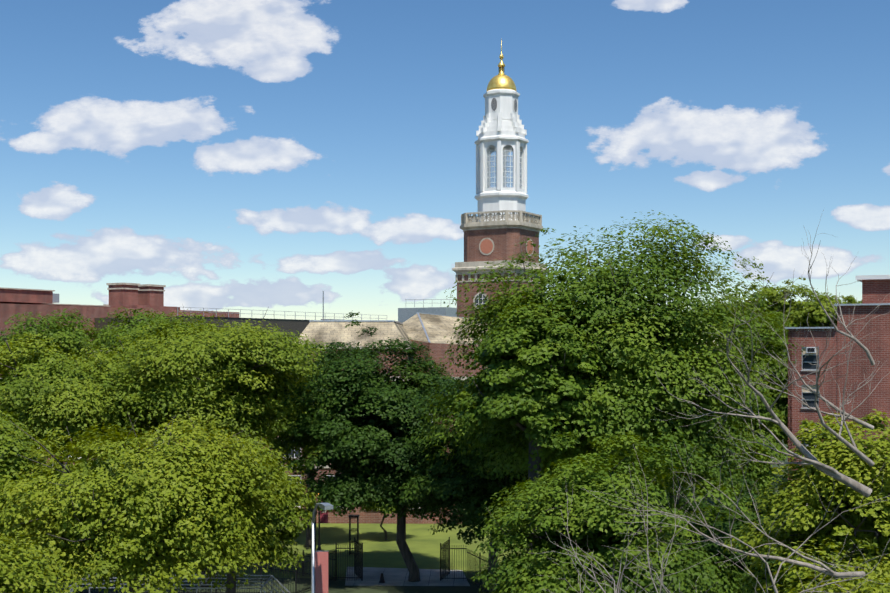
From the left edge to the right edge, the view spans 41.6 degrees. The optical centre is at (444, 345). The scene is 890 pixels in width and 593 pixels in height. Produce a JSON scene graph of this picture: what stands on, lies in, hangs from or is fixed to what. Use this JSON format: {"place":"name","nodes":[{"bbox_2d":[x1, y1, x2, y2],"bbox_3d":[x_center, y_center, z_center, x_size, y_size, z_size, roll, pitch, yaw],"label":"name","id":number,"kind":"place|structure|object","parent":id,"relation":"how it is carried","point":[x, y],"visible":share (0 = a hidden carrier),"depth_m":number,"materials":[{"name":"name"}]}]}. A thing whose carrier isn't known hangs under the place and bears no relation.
{"place":"outdoors","nodes":[
{"label":"outdoors","id":0,"kind":"place"},
{"bbox_2d":[76,523,526,580],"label":"lawn","id":1,"kind":"structure","parent":0,"point":[422,542],"depth_m":83.02,"materials":[{"name":"green plant"}]},
{"bbox_2d":[260,336,343,546],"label":"tree","id":2,"kind":"object","parent":1,"relation":"on","point":[311,449],"visible":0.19,"depth_m":82.09,"materials":[{"name":"green plant"}]},
{"bbox_2d":[317,493,327,551],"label":"lamp post historic","id":3,"kind":"object","parent":1,"relation":"on","point":[322,516],"visible":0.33,"depth_m":80.73,"materials":[{"name":"black metal"}]},
{"bbox_2d":[359,486,415,539],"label":"tree","id":4,"kind":"object","parent":1,"relation":"on","point":[367,509],"visible":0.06,"depth_m":85.73,"materials":[{"name":"green plant"}]},
{"bbox_2d":[51,349,787,592],"bbox_3d":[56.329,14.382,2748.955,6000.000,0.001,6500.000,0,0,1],"label":"ground","id":5,"kind":"structure","parent":0,"point":[337,586],"depth_m":69.65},
{"bbox_2d":[0,532,69,592],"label":"tree","id":6,"kind":"object","parent":5,"relation":"on","point":[21,571],"visible":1,"depth_m":29.05,"materials":[{"name":"green plant"}]},
{"bbox_2d":[0,410,69,550],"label":"tree","id":7,"kind":"object","parent":5,"relation":"on","point":[12,462],"visible":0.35,"depth_m":46.47,"materials":[{"name":"green plant"}]},
{"bbox_2d":[0,299,110,369],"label":"tree","id":8,"kind":"object","parent":5,"relation":"on","point":[72,337],"visible":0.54,"depth_m":122.36,"materials":[{"name":"green plant"}]},
{"bbox_2d":[0,330,168,592],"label":"tree","id":9,"kind":"object","parent":5,"relation":"on","point":[43,391],"visible":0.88,"depth_m":62.11,"materials":[{"name":"green plant"}]},
{"bbox_2d":[0,283,238,374],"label":"building","id":10,"kind":"structure","parent":5,"relation":"on","point":[134,296],"depth_m":150.29,"materials":[{"name":"red brick"}]},
{"bbox_2d":[83,302,217,361],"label":"tree","id":11,"kind":"object","parent":5,"relation":"on","point":[109,341],"visible":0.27,"depth_m":117.71,"materials":[{"name":"green plant"}]},
{"bbox_2d":[0,412,305,592],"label":"tree","id":12,"kind":"object","parent":5,"relation":"on","point":[129,505],"visible":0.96,"depth_m":42.69,"materials":[{"name":"green plant"}]},
{"bbox_2d":[65,309,325,586],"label":"tree","id":13,"kind":"object","parent":5,"relation":"on","point":[201,372],"visible":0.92,"depth_m":65.64,"materials":[{"name":"green plant"}]},
{"bbox_2d":[91,291,386,358],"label":"screen building","id":14,"kind":"structure","parent":5,"relation":"on","point":[295,325],"depth_m":153.25,"materials":[{"name":"brick"}]},
{"bbox_2d":[0,299,486,523],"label":"library buildings","id":15,"kind":"structure","parent":5,"relation":"on","point":[431,328],"depth_m":107.50,"materials":[{"name":"beige stone"}]},
{"bbox_2d":[33,510,501,592],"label":"fence","id":16,"kind":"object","parent":5,"relation":"on","point":[358,558],"depth_m":71.53,"materials":[{"name":"black metal"}]},
{"bbox_2d":[221,437,319,592],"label":"tree","id":17,"kind":"object","parent":5,"relation":"on","point":[280,523],"visible":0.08,"depth_m":50.41,"materials":[{"name":"green plant"}]},
{"bbox_2d":[273,310,464,581],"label":"tree","id":18,"kind":"object","parent":5,"relation":"on","point":[362,430],"visible":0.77,"depth_m":68.36,"materials":[{"name":"green plant"}]},
{"bbox_2d":[345,567,469,585],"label":"concrete path","id":19,"kind":"structure","parent":5,"relation":"on","point":[396,576],"depth_m":72.30,"materials":[{"name":"concrete"}]},
{"bbox_2d":[379,573,384,582],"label":"bollard","id":20,"kind":"object","parent":19,"relation":"on","point":[382,579],"visible":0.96,"depth_m":70.96,"materials":[{"name":"black metal"}]},
{"bbox_2d":[398,375,578,592],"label":"tree","id":21,"kind":"object","parent":5,"relation":"on","point":[466,496],"visible":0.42,"depth_m":62.85,"materials":[{"name":"green plant"}]},
{"bbox_2d":[453,275,615,562],"bbox_3d":[3.913,5.764,51.394,7.052,17.834,7.304,0,0,1],"label":"tree","id":22,"kind":"object","parent":5,"relation":"on","point":[537,393],"visible":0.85,"depth_m":49.59,"materials":[{"name":"green plant"}]},
{"bbox_2d":[415,210,804,502],"bbox_3d":[7.895,4.083,57.432,18.631,21.198,19.504,0,0,1],"label":"tree","id":23,"kind":"object","parent":5,"relation":"on","point":[662,340],"visible":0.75,"depth_m":53.19,"materials":[{"name":"green plant"}]},
{"bbox_2d":[470,431,751,592],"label":"tree","id":24,"kind":"object","parent":5,"relation":"on","point":[593,518],"visible":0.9,"depth_m":41.44,"materials":[{"name":"green plant"}]},
{"bbox_2d":[543,452,720,520],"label":"tree","id":25,"kind":"object","parent":5,"relation":"on","point":[682,497],"depth_m":67.63,"materials":[{"name":"green plant"}]},
{"bbox_2d":[533,215,889,592],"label":"bare tree","id":26,"kind":"object","parent":5,"relation":"on","point":[853,484],"visible":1,"depth_m":11.29,"materials":[{"name":"grey wood"}]},
{"bbox_2d":[671,478,798,592],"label":"tree","id":27,"kind":"object","parent":5,"relation":"on","point":[712,547],"visible":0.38,"depth_m":43.85,"materials":[{"name":"green plant"}]},
{"bbox_2d":[699,377,788,506],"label":"tree","id":28,"kind":"object","parent":5,"relation":"on","point":[765,475],"visible":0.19,"depth_m":72.61,"materials":[{"name":"green plant"}]},
{"bbox_2d":[709,304,795,504],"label":"tree","id":29,"kind":"object","parent":5,"relation":"on","point":[781,403],"visible":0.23,"depth_m":101.25,"materials":[{"name":"green plant"}]},
{"bbox_2d":[705,272,827,484],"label":"tree","id":30,"kind":"object","parent":5,"relation":"on","point":[777,296],"visible":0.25,"depth_m":116.11,"materials":[{"name":"green plant"}]},
{"bbox_2d":[722,409,889,592],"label":"tree","id":31,"kind":"object","parent":5,"relation":"on","point":[870,522],"visible":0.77,"depth_m":32.18,"materials":[{"name":"green plant"}]},
{"bbox_2d":[756,537,889,592],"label":"tree","id":32,"kind":"object","parent":5,"relation":"on","point":[867,585],"visible":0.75,"depth_m":23.41,"materials":[{"name":"green plant"}]},
{"bbox_2d":[784,291,861,326],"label":"tree","id":33,"kind":"object","parent":5,"relation":"on","point":[817,310],"visible":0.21,"depth_m":112.53,"materials":[{"name":"green plant"}]},
{"bbox_2d":[0,0,889,345],"label":"sky","id":34,"kind":"structure","parent":0,"point":[252,156],"materials":[{"name":"blue"}]},
{"bbox_2d":[452,39,549,317],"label":"clock tower","id":35,"kind":"structure","parent":0,"point":[499,226],"depth_m":127.29,"materials":[{"name":"white paint"}]},
{"bbox_2d":[784,275,889,520],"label":"brick building","id":36,"kind":"structure","parent":0,"point":[875,290],"depth_m":82.36,"materials":[{"name":"red brick"}]},
{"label":"road","id":37,"kind":"structure","parent":0,"visible":0},
{"bbox_2d":[69,574,289,592],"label":"bleachers","id":38,"kind":"object","parent":37,"relation":"on","point":[262,585],"visible":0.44,"depth_m":55.20,"materials":[{"name":"grey metal"}]},
{"bbox_2d":[311,503,332,592],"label":"cobra street light","id":39,"kind":"object","parent":37,"relation":"on","point":[319,572],"visible":1,"depth_m":44.63,"materials":[{"name":"metal"}]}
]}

